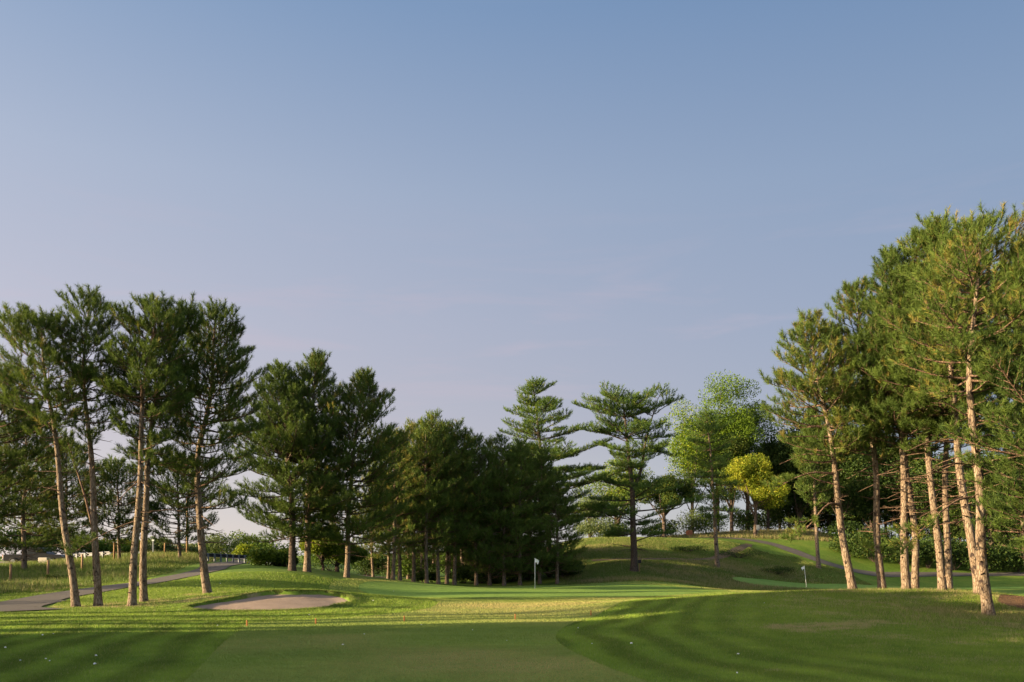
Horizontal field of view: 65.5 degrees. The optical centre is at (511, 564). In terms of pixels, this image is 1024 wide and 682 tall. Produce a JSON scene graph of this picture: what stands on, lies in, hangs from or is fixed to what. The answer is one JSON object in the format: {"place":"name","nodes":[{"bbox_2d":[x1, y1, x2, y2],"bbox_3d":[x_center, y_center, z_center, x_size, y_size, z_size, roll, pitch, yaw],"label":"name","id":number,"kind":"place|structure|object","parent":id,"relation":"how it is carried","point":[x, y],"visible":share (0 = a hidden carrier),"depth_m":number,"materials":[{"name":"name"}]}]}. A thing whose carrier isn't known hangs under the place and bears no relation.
{"place":"outdoors","nodes":[
{"label":"outdoors","id":0,"kind":"place"},
{"bbox_2d":[0,560,248,610],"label":"cart path","id":1,"kind":"structure","parent":0,"point":[36,602],"depth_m":36.93,"materials":[{"name":"grey asphalt"}]},
{"bbox_2d":[0,558,444,577],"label":"road","id":2,"kind":"structure","parent":0,"point":[234,558],"depth_m":81.67,"materials":[{"name":"grey asphalt"}]},
{"bbox_2d":[1,547,65,562],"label":"parked pickup","id":3,"kind":"object","parent":2,"relation":"on","point":[52,555],"visible":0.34,"depth_m":76.11,"materials":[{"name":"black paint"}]},
{"bbox_2d":[0,532,1023,681],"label":"ground","id":4,"kind":"structure","parent":0,"point":[832,556],"depth_m":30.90,"materials":[{"name":"green plant"}]},
{"bbox_2d":[0,359,54,523],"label":"pine tree","id":5,"kind":"object","parent":4,"relation":"on","point":[20,455],"visible":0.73,"depth_m":33.17,"materials":[{"name":"green plant"}]},
{"bbox_2d":[0,402,89,568],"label":"pine tree","id":6,"kind":"object","parent":4,"relation":"on","point":[42,496],"visible":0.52,"depth_m":57.78,"materials":[{"name":"green plant"}]},
{"bbox_2d":[0,300,102,606],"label":"pine tree","id":7,"kind":"object","parent":4,"relation":"on","point":[23,374],"visible":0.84,"depth_m":29.37,"materials":[{"name":"green plant"}]},
{"bbox_2d":[30,532,98,555],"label":"shrub","id":8,"kind":"object","parent":4,"relation":"on","point":[55,541],"visible":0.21,"depth_m":91.14,"materials":[{"name":"green plant"}]},
{"bbox_2d":[21,436,116,565],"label":"pine tree","id":9,"kind":"object","parent":4,"relation":"on","point":[85,481],"visible":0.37,"depth_m":62.60,"materials":[{"name":"green plant"}]},
{"bbox_2d":[30,283,132,605],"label":"pine tree","id":10,"kind":"object","parent":4,"relation":"on","point":[90,303],"visible":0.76,"depth_m":30.05,"materials":[{"name":"green plant"}]},
{"bbox_2d":[82,539,130,555],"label":"shrub","id":11,"kind":"object","parent":4,"relation":"on","point":[104,545],"visible":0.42,"depth_m":94.99,"materials":[{"name":"green plant"}]},
{"bbox_2d":[0,550,219,593],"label":"meadow grass","id":12,"kind":"structure","parent":4,"relation":"on","point":[116,569],"depth_m":54.98,"materials":[{"name":"green plant"}]},
{"bbox_2d":[75,453,164,560],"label":"pine tree","id":13,"kind":"object","parent":4,"relation":"on","point":[112,467],"visible":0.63,"depth_m":65.27,"materials":[{"name":"green plant"}]},
{"bbox_2d":[59,289,194,606],"bbox_3d":[-14.043,-4.404,29.514,4.144,12.183,4.312,0,0,44],"label":"pine tree","id":14,"kind":"object","parent":4,"relation":"on","point":[156,311],"visible":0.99,"depth_m":29.46,"materials":[{"name":"green plant"}]},
{"bbox_2d":[104,290,208,601],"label":"pine tree","id":15,"kind":"object","parent":4,"relation":"on","point":[192,311],"visible":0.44,"depth_m":31.25,"materials":[{"name":"green plant"}]},
{"bbox_2d":[147,536,175,552],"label":"shrub","id":16,"kind":"object","parent":4,"relation":"on","point":[159,546],"visible":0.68,"depth_m":95.01,"materials":[{"name":"green plant"}]},
{"bbox_2d":[129,453,221,557],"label":"pine tree","id":17,"kind":"object","parent":4,"relation":"on","point":[179,535],"visible":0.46,"depth_m":67.19,"materials":[{"name":"green plant"}]},
{"bbox_2d":[150,296,271,593],"bbox_3d":[-12.853,-4.921,33.491,5.087,12.558,5.169,0,0,0],"label":"pine tree","id":18,"kind":"object","parent":4,"relation":"on","point":[223,372],"visible":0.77,"depth_m":33.13,"materials":[{"name":"green plant"}]},
{"bbox_2d":[206,553,249,562],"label":"guardrail","id":19,"kind":"object","parent":4,"relation":"on","point":[226,556],"visible":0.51,"depth_m":68.46,"materials":[{"name":"metal"}]},
{"bbox_2d":[205,531,252,553],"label":"shrub","id":20,"kind":"object","parent":4,"relation":"on","point":[214,546],"visible":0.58,"depth_m":119.14,"materials":[{"name":"green plant"}]},
{"bbox_2d":[213,529,272,553],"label":"shrub","id":21,"kind":"object","parent":4,"relation":"on","point":[241,540],"visible":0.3,"depth_m":120.37,"materials":[{"name":"green plant"}]},
{"bbox_2d":[245,546,288,565],"bbox_3d":[-17.604,-0.637,57.156,3.371,1.504,2.802,0,0,-36],"label":"shrub","id":22,"kind":"object","parent":4,"relation":"on","point":[262,555],"visible":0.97,"depth_m":56.39,"materials":[{"name":"green plant"}]},
{"bbox_2d":[181,589,358,611],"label":"bunker fringe grass","id":23,"kind":"structure","parent":4,"relation":"on","point":[189,605],"depth_m":29.88,"materials":[{"name":"green plant"}]},
{"bbox_2d":[192,594,348,610],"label":"bunker sand","id":24,"kind":"structure","parent":4,"relation":"on","point":[285,602],"depth_m":30.04,"materials":[{"name":"beige sand"}]},
{"bbox_2d":[245,534,299,555],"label":"shrub","id":25,"kind":"object","parent":4,"relation":"on","point":[259,546],"visible":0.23,"depth_m":119.64,"materials":[{"name":"green plant"}]},
{"bbox_2d":[216,357,357,570],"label":"pine tree","id":26,"kind":"object","parent":4,"relation":"on","point":[281,380],"visible":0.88,"depth_m":48.70,"materials":[{"name":"green plant"}]},
{"bbox_2d":[250,347,365,571],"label":"pine tree","id":27,"kind":"object","parent":4,"relation":"on","point":[316,362],"visible":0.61,"depth_m":50.05,"materials":[{"name":"green plant"}]},
{"bbox_2d":[298,527,344,569],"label":"broadleaf tree","id":28,"kind":"object","parent":4,"relation":"on","point":[329,550],"visible":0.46,"depth_m":59.49,"materials":[{"name":"green plant"}]},
{"bbox_2d":[297,552,358,570],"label":"shrub","id":29,"kind":"object","parent":4,"relation":"on","point":[315,564],"visible":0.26,"depth_m":108.83,"materials":[{"name":"green plant"}]},
{"bbox_2d":[318,539,368,571],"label":"broadleaf tree","id":30,"kind":"object","parent":4,"relation":"on","point":[359,551],"visible":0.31,"depth_m":61.91,"materials":[{"name":"green plant"}]},
{"bbox_2d":[297,366,414,577],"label":"pine tree","id":31,"kind":"object","parent":4,"relation":"on","point":[378,447],"visible":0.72,"depth_m":51.87,"materials":[{"name":"green plant"}]},
{"bbox_2d":[343,476,391,576],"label":"pine tree","id":32,"kind":"object","parent":4,"relation":"on","point":[371,548],"visible":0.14,"depth_m":77.58,"materials":[{"name":"green plant"}]},
{"bbox_2d":[352,552,391,575],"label":"shrub","id":33,"kind":"object","parent":4,"relation":"on","point":[365,565],"visible":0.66,"depth_m":83.12,"materials":[{"name":"green plant"}]},
{"bbox_2d":[356,426,434,579],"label":"pine tree","id":34,"kind":"object","parent":4,"relation":"on","point":[406,466],"visible":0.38,"depth_m":61.66,"materials":[{"name":"green plant"}]},
{"bbox_2d":[373,443,430,580],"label":"pine tree","id":35,"kind":"object","parent":4,"relation":"on","point":[399,565],"visible":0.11,"depth_m":64.19,"materials":[{"name":"green plant"}]},
{"bbox_2d":[395,555,435,578],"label":"shrub","id":36,"kind":"object","parent":4,"relation":"on","point":[406,568],"visible":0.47,"depth_m":79.42,"materials":[{"name":"green plant"}]},
{"bbox_2d":[387,417,445,581],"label":"pine tree","id":37,"kind":"object","parent":4,"relation":"on","point":[411,428],"visible":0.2,"depth_m":65.38,"materials":[{"name":"green plant"}]},
{"bbox_2d":[409,567,435,582],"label":"shrub","id":38,"kind":"object","parent":4,"relation":"on","point":[420,575],"visible":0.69,"depth_m":73.48,"materials":[{"name":"green plant"}]},
{"bbox_2d":[386,413,464,583],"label":"pine tree","id":39,"kind":"object","parent":4,"relation":"on","point":[425,438],"visible":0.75,"depth_m":63.40,"materials":[{"name":"green plant"}]},
{"bbox_2d":[406,408,478,583],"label":"pine tree","id":40,"kind":"object","parent":4,"relation":"on","point":[462,531],"visible":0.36,"depth_m":65.44,"materials":[{"name":"green plant"}]},
{"bbox_2d":[421,421,472,583],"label":"pine tree","id":41,"kind":"object","parent":4,"relation":"on","point":[447,572],"visible":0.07,"depth_m":67.87,"materials":[{"name":"green plant"}]},
{"bbox_2d":[422,417,488,584],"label":"pine tree","id":42,"kind":"object","parent":4,"relation":"on","point":[463,436],"visible":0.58,"depth_m":66.15,"materials":[{"name":"green plant"}]},
{"bbox_2d":[449,564,473,583],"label":"shrub","id":43,"kind":"object","parent":4,"relation":"on","point":[462,577],"visible":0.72,"depth_m":72.34,"materials":[{"name":"green plant"}]},
{"bbox_2d":[439,432,511,584],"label":"pine tree","id":44,"kind":"object","parent":4,"relation":"on","point":[481,454],"visible":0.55,"depth_m":66.70,"materials":[{"name":"green plant"}]},
{"bbox_2d":[184,578,769,681],"bbox_3d":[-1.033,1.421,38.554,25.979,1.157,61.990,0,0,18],"label":"fairway","id":45,"kind":"structure","parent":4,"relation":"on","point":[442,645],"depth_m":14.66,"materials":[{"name":"green plant"}]},
{"bbox_2d":[458,565,501,582],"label":"shrub","id":46,"kind":"object","parent":4,"relation":"on","point":[482,577],"visible":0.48,"depth_m":72.15,"materials":[{"name":"green plant"}]},
{"bbox_2d":[455,433,521,584],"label":"pine tree","id":47,"kind":"object","parent":4,"relation":"on","point":[488,441],"visible":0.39,"depth_m":67.82,"materials":[{"name":"green plant"}]},
{"bbox_2d":[466,431,542,585],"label":"pine tree","id":48,"kind":"object","parent":4,"relation":"on","point":[501,440],"visible":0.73,"depth_m":67.25,"materials":[{"name":"green plant"}]},
{"bbox_2d":[478,435,563,584],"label":"pine tree","id":49,"kind":"object","parent":4,"relation":"on","point":[524,452],"visible":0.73,"depth_m":67.98,"materials":[{"name":"green plant"}]},
{"bbox_2d":[501,446,579,583],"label":"pine tree","id":50,"kind":"object","parent":4,"relation":"on","point":[544,457],"visible":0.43,"depth_m":69.29,"materials":[{"name":"green plant"}]},
{"bbox_2d":[358,581,727,597],"bbox_3d":[2.766,1.443,52.781,21.131,0.815,29.276,0,0,30],"label":"putting green","id":51,"kind":"object","parent":4,"relation":"on","point":[369,588],"visible":0.84,"depth_m":47.01,"materials":[{"name":"green plant"}]},
{"bbox_2d":[528,468,587,583],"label":"pine tree","id":52,"kind":"object","parent":4,"relation":"on","point":[563,511],"visible":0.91,"depth_m":68.28,"materials":[{"name":"green plant"}]},
{"bbox_2d":[493,375,627,551],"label":"layered pine tree","id":53,"kind":"object","parent":4,"relation":"on","point":[547,401],"visible":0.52,"depth_m":74.80,"materials":[{"name":"green plant"}]},
{"bbox_2d":[573,519,617,537],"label":"shrub","id":54,"kind":"object","parent":4,"relation":"on","point":[588,528],"visible":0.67,"depth_m":106.90,"materials":[{"name":"green plant"}]},
{"bbox_2d":[573,494,619,537],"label":"broadleaf tree","id":55,"kind":"object","parent":4,"relation":"on","point":[593,518],"visible":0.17,"depth_m":109.96,"materials":[{"name":"green plant"}]},
{"bbox_2d":[572,458,655,523],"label":"broadleaf tree","id":56,"kind":"object","parent":4,"relation":"on","point":[613,490],"visible":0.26,"depth_m":118.16,"materials":[{"name":"green plant"}]},
{"bbox_2d":[568,380,701,571],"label":"layered pine tree","id":57,"kind":"object","parent":4,"relation":"on","point":[634,482],"visible":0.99,"depth_m":72.36,"materials":[{"name":"green plant"}]},
{"bbox_2d":[636,518,679,536],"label":"shrub","id":58,"kind":"object","parent":4,"relation":"on","point":[670,526],"visible":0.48,"depth_m":110.94,"materials":[{"name":"green plant"}]},
{"bbox_2d":[626,473,704,536],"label":"broadleaf tree","id":59,"kind":"object","parent":4,"relation":"on","point":[687,490],"visible":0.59,"depth_m":109.29,"materials":[{"name":"green plant"}]},
{"bbox_2d":[592,543,751,560],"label":"dirt trail","id":60,"kind":"object","parent":4,"relation":"on","point":[742,547],"visible":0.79,"depth_m":89.00,"materials":[{"name":"brown soil"}]},
{"bbox_2d":[669,505,717,534],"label":"shrub","id":61,"kind":"object","parent":4,"relation":"on","point":[690,514],"visible":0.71,"depth_m":115.11,"materials":[{"name":"green plant"}]},
{"bbox_2d":[662,399,730,530],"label":"broadleaf tree","id":62,"kind":"object","parent":4,"relation":"on","point":[685,448],"visible":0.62,"depth_m":119.44,"materials":[{"name":"green plant"}]},
{"bbox_2d":[682,510,728,533],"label":"shrub","id":63,"kind":"object","parent":4,"relation":"on","point":[720,524],"visible":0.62,"depth_m":114.69,"materials":[{"name":"green plant"}]},
{"bbox_2d":[558,536,873,591],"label":"hillside grass","id":64,"kind":"structure","parent":4,"relation":"on","point":[747,569],"depth_m":83.94,"materials":[{"name":"green plant"}]},
{"bbox_2d":[683,403,752,567],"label":"pine tree","id":65,"kind":"object","parent":4,"relation":"on","point":[703,428],"visible":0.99,"depth_m":81.33,"materials":[{"name":"green plant"}]},
{"bbox_2d":[674,369,766,531],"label":"broadleaf tree","id":66,"kind":"object","parent":4,"relation":"on","point":[721,399],"visible":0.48,"depth_m":119.75,"materials":[{"name":"green plant"}]},
{"bbox_2d":[700,434,766,531],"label":"broadleaf tree","id":67,"kind":"object","parent":4,"relation":"on","point":[730,489],"visible":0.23,"depth_m":118.70,"materials":[{"name":"green plant"}]},
{"bbox_2d":[641,528,835,541],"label":"verge grass","id":68,"kind":"structure","parent":4,"relation":"on","point":[767,534],"depth_m":112.98,"materials":[{"name":"green plant"}]},
{"bbox_2d":[728,509,764,530],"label":"shrub","id":69,"kind":"object","parent":4,"relation":"on","point":[740,521],"visible":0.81,"depth_m":122.77,"materials":[{"name":"green plant"}]},
{"bbox_2d":[722,378,785,528],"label":"broadleaf tree","id":70,"kind":"object","parent":4,"relation":"on","point":[755,414],"visible":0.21,"depth_m":122.34,"materials":[{"name":"green plant"}]},
{"bbox_2d":[720,452,790,537],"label":"broadleaf tree","id":71,"kind":"object","parent":4,"relation":"on","point":[751,473],"visible":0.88,"depth_m":110.72,"materials":[{"name":"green plant"}]},
{"bbox_2d":[750,508,787,529],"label":"shrub","id":72,"kind":"object","parent":4,"relation":"on","point":[771,521],"visible":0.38,"depth_m":126.84,"materials":[{"name":"green plant"}]},
{"bbox_2d":[750,440,794,529],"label":"broadleaf tree","id":73,"kind":"object","parent":4,"relation":"on","point":[770,454],"visible":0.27,"depth_m":122.64,"materials":[{"name":"green plant"}]},
{"bbox_2d":[766,443,807,529],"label":"broadleaf tree","id":74,"kind":"object","parent":4,"relation":"on","point":[789,512],"visible":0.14,"depth_m":123.90,"materials":[{"name":"green plant"}]},
{"bbox_2d":[764,410,832,527],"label":"broadleaf tree","id":75,"kind":"object","parent":4,"relation":"on","point":[800,510],"visible":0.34,"depth_m":121.78,"materials":[{"name":"green plant"}]},
{"bbox_2d":[790,404,840,568],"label":"pine tree","id":76,"kind":"object","parent":4,"relation":"on","point":[803,483],"visible":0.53,"depth_m":93.55,"materials":[{"name":"green plant"}]},
{"bbox_2d":[758,306,883,589],"bbox_3d":[11.478,-4.364,29.715,4.601,10.940,4.238,0,0,0],"label":"pine tree","id":77,"kind":"object","parent":4,"relation":"on","point":[819,337],"visible":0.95,"depth_m":29.53,"materials":[{"name":"green plant"}]},
{"bbox_2d":[820,520,870,538],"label":"shrub","id":78,"kind":"object","parent":4,"relation":"on","point":[849,526],"visible":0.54,"depth_m":111.16,"materials":[{"name":"green plant"}]},
{"bbox_2d":[802,421,890,518],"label":"broadleaf tree","id":79,"kind":"object","parent":4,"relation":"on","point":[849,467],"visible":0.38,"depth_m":117.09,"materials":[{"name":"green plant"}]},
{"bbox_2d":[827,530,873,552],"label":"shrub","id":80,"kind":"object","parent":4,"relation":"on","point":[836,545],"visible":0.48,"depth_m":104.22,"materials":[{"name":"green plant"}]},
{"bbox_2d":[787,275,918,588],"bbox_3d":[13.459,-5.018,30.407,4.707,12.196,4.718,0,0,-37],"label":"pine tree","id":81,"kind":"object","parent":4,"relation":"on","point":[851,306],"visible":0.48,"depth_m":30.09,"materials":[{"name":"green plant"}]},
{"bbox_2d":[846,532,899,562],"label":"shrub","id":82,"kind":"object","parent":4,"relation":"on","point":[858,548],"visible":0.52,"depth_m":102.39,"materials":[{"name":"green plant"}]},
{"bbox_2d":[840,436,909,529],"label":"broadleaf tree","id":83,"kind":"object","parent":4,"relation":"on","point":[869,516],"visible":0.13,"depth_m":118.61,"materials":[{"name":"green plant"}]},
{"bbox_2d":[733,577,1023,588],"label":"putting green","id":84,"kind":"object","parent":4,"relation":"on","point":[788,584],"visible":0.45,"depth_m":82.53,"materials":[{"name":"green plant"}]},
{"bbox_2d":[854,443,949,535],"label":"broadleaf tree","id":85,"kind":"object","parent":4,"relation":"on","point":[891,481],"visible":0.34,"depth_m":115.18,"materials":[{"name":"green plant"}]},
{"bbox_2d":[852,282,963,588],"bbox_3d":[15.800,-5.361,31.529,5.161,13.031,5.104,0,0,0],"label":"pine tree","id":86,"kind":"object","parent":4,"relation":"on","point":[915,568],"visible":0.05,"depth_m":31.34,"materials":[{"name":"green plant"}]},
{"bbox_2d":[841,244,975,588],"bbox_3d":[14.342,-5.488,29.520,4.712,13.089,4.910,0,0,0],"label":"pine tree","id":87,"kind":"object","parent":4,"relation":"on","point":[904,488],"visible":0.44,"depth_m":29.07,"materials":[{"name":"green plant"}]},
{"bbox_2d":[882,535,934,563],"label":"shrub","id":88,"kind":"object","parent":4,"relation":"on","point":[920,553],"visible":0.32,"depth_m":101.47,"materials":[{"name":"green plant"}]},
{"bbox_2d":[848,212,989,590],"bbox_3d":[14.558,-5.801,29.106,4.830,13.768,5.131,0,0,-25],"label":"pine tree","id":89,"kind":"object","parent":4,"relation":"on","point":[940,563],"visible":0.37,"depth_m":28.49,"materials":[{"name":"green plant"}]},
{"bbox_2d":[882,449,984,539],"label":"broadleaf tree","id":90,"kind":"object","parent":4,"relation":"on","point":[952,511],"visible":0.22,"depth_m":113.50,"materials":[{"name":"green plant"}]},
{"bbox_2d":[909,535,957,567],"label":"shrub","id":91,"kind":"object","parent":4,"relation":"on","point":[932,550],"visible":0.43,"depth_m":101.17,"materials":[{"name":"green plant"}]},
{"bbox_2d":[864,203,1023,594],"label":"pine tree","id":92,"kind":"object","parent":4,"relation":"on","point":[968,526],"visible":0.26,"depth_m":27.69,"materials":[{"name":"green plant"}]},
{"bbox_2d":[895,227,1010,589],"bbox_3d":[16.705,-5.932,30.396,5.064,14.089,4.799,0,0,0],"label":"pine tree","id":93,"kind":"object","parent":4,"relation":"on","point":[947,551],"visible":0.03,"depth_m":30.41,"materials":[{"name":"green plant"}]},
{"bbox_2d":[884,200,1023,616],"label":"pine tree","id":94,"kind":"object","parent":4,"relation":"on","point":[980,240],"visible":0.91,"depth_m":23.12,"materials":[{"name":"green plant"}]},
{"bbox_2d":[938,482,975,556],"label":"pine tree","id":95,"kind":"object","parent":4,"relation":"on","point":[959,533],"visible":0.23,"depth_m":112.98,"materials":[{"name":"green plant"}]},
{"bbox_2d":[927,536,989,569],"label":"shrub","id":96,"kind":"object","parent":4,"relation":"on","point":[965,555],"visible":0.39,"depth_m":101.24,"materials":[{"name":"green plant"}]},
{"bbox_2d":[938,235,1023,558],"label":"pine tree","id":97,"kind":"object","parent":4,"relation":"on","point":[1007,438],"visible":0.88,"depth_m":22.31,"materials":[{"name":"green plant"}]},
{"bbox_2d":[948,263,1023,559],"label":"pine tree","id":98,"kind":"object","parent":4,"relation":"on","point":[987,479],"visible":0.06,"depth_m":32.26,"materials":[{"name":"green plant"}]},
{"bbox_2d":[955,541,1022,570],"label":"shrub","id":99,"kind":"object","parent":4,"relation":"on","point":[996,552],"visible":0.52,"depth_m":100.97,"materials":[{"name":"green plant"}]},
{"bbox_2d":[960,437,1018,547],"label":"broadleaf tree","id":100,"kind":"object","parent":4,"relation":"on","point":[988,536],"visible":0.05,"depth_m":111.88,"materials":[{"name":"green plant"}]},
{"bbox_2d":[988,540,1023,571],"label":"shrub","id":101,"kind":"object","parent":4,"relation":"on","point":[1017,558],"visible":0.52,"depth_m":101.12,"materials":[{"name":"green plant"}]},
{"bbox_2d":[998,595,1023,608],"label":"bunker","id":102,"kind":"object","parent":4,"relation":"on","point":[1013,601],"visible":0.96,"depth_m":26.37},
{"bbox_2d":[0,0,1023,555],"label":"sky","id":103,"kind":"structure","parent":0,"point":[459,202],"materials":[{"name":"blue"}]},
{"bbox_2d":[688,537,1023,576],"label":"cart path","id":104,"kind":"structure","parent":0,"point":[813,558],"depth_m":100.11,"materials":[{"name":"grey asphalt"}]},
{"bbox_2d":[746,585,1023,643],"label":"wispy grass","id":105,"kind":"structure","parent":0,"point":[979,617],"depth_m":23.16,"materials":[{"name":"green plant"}]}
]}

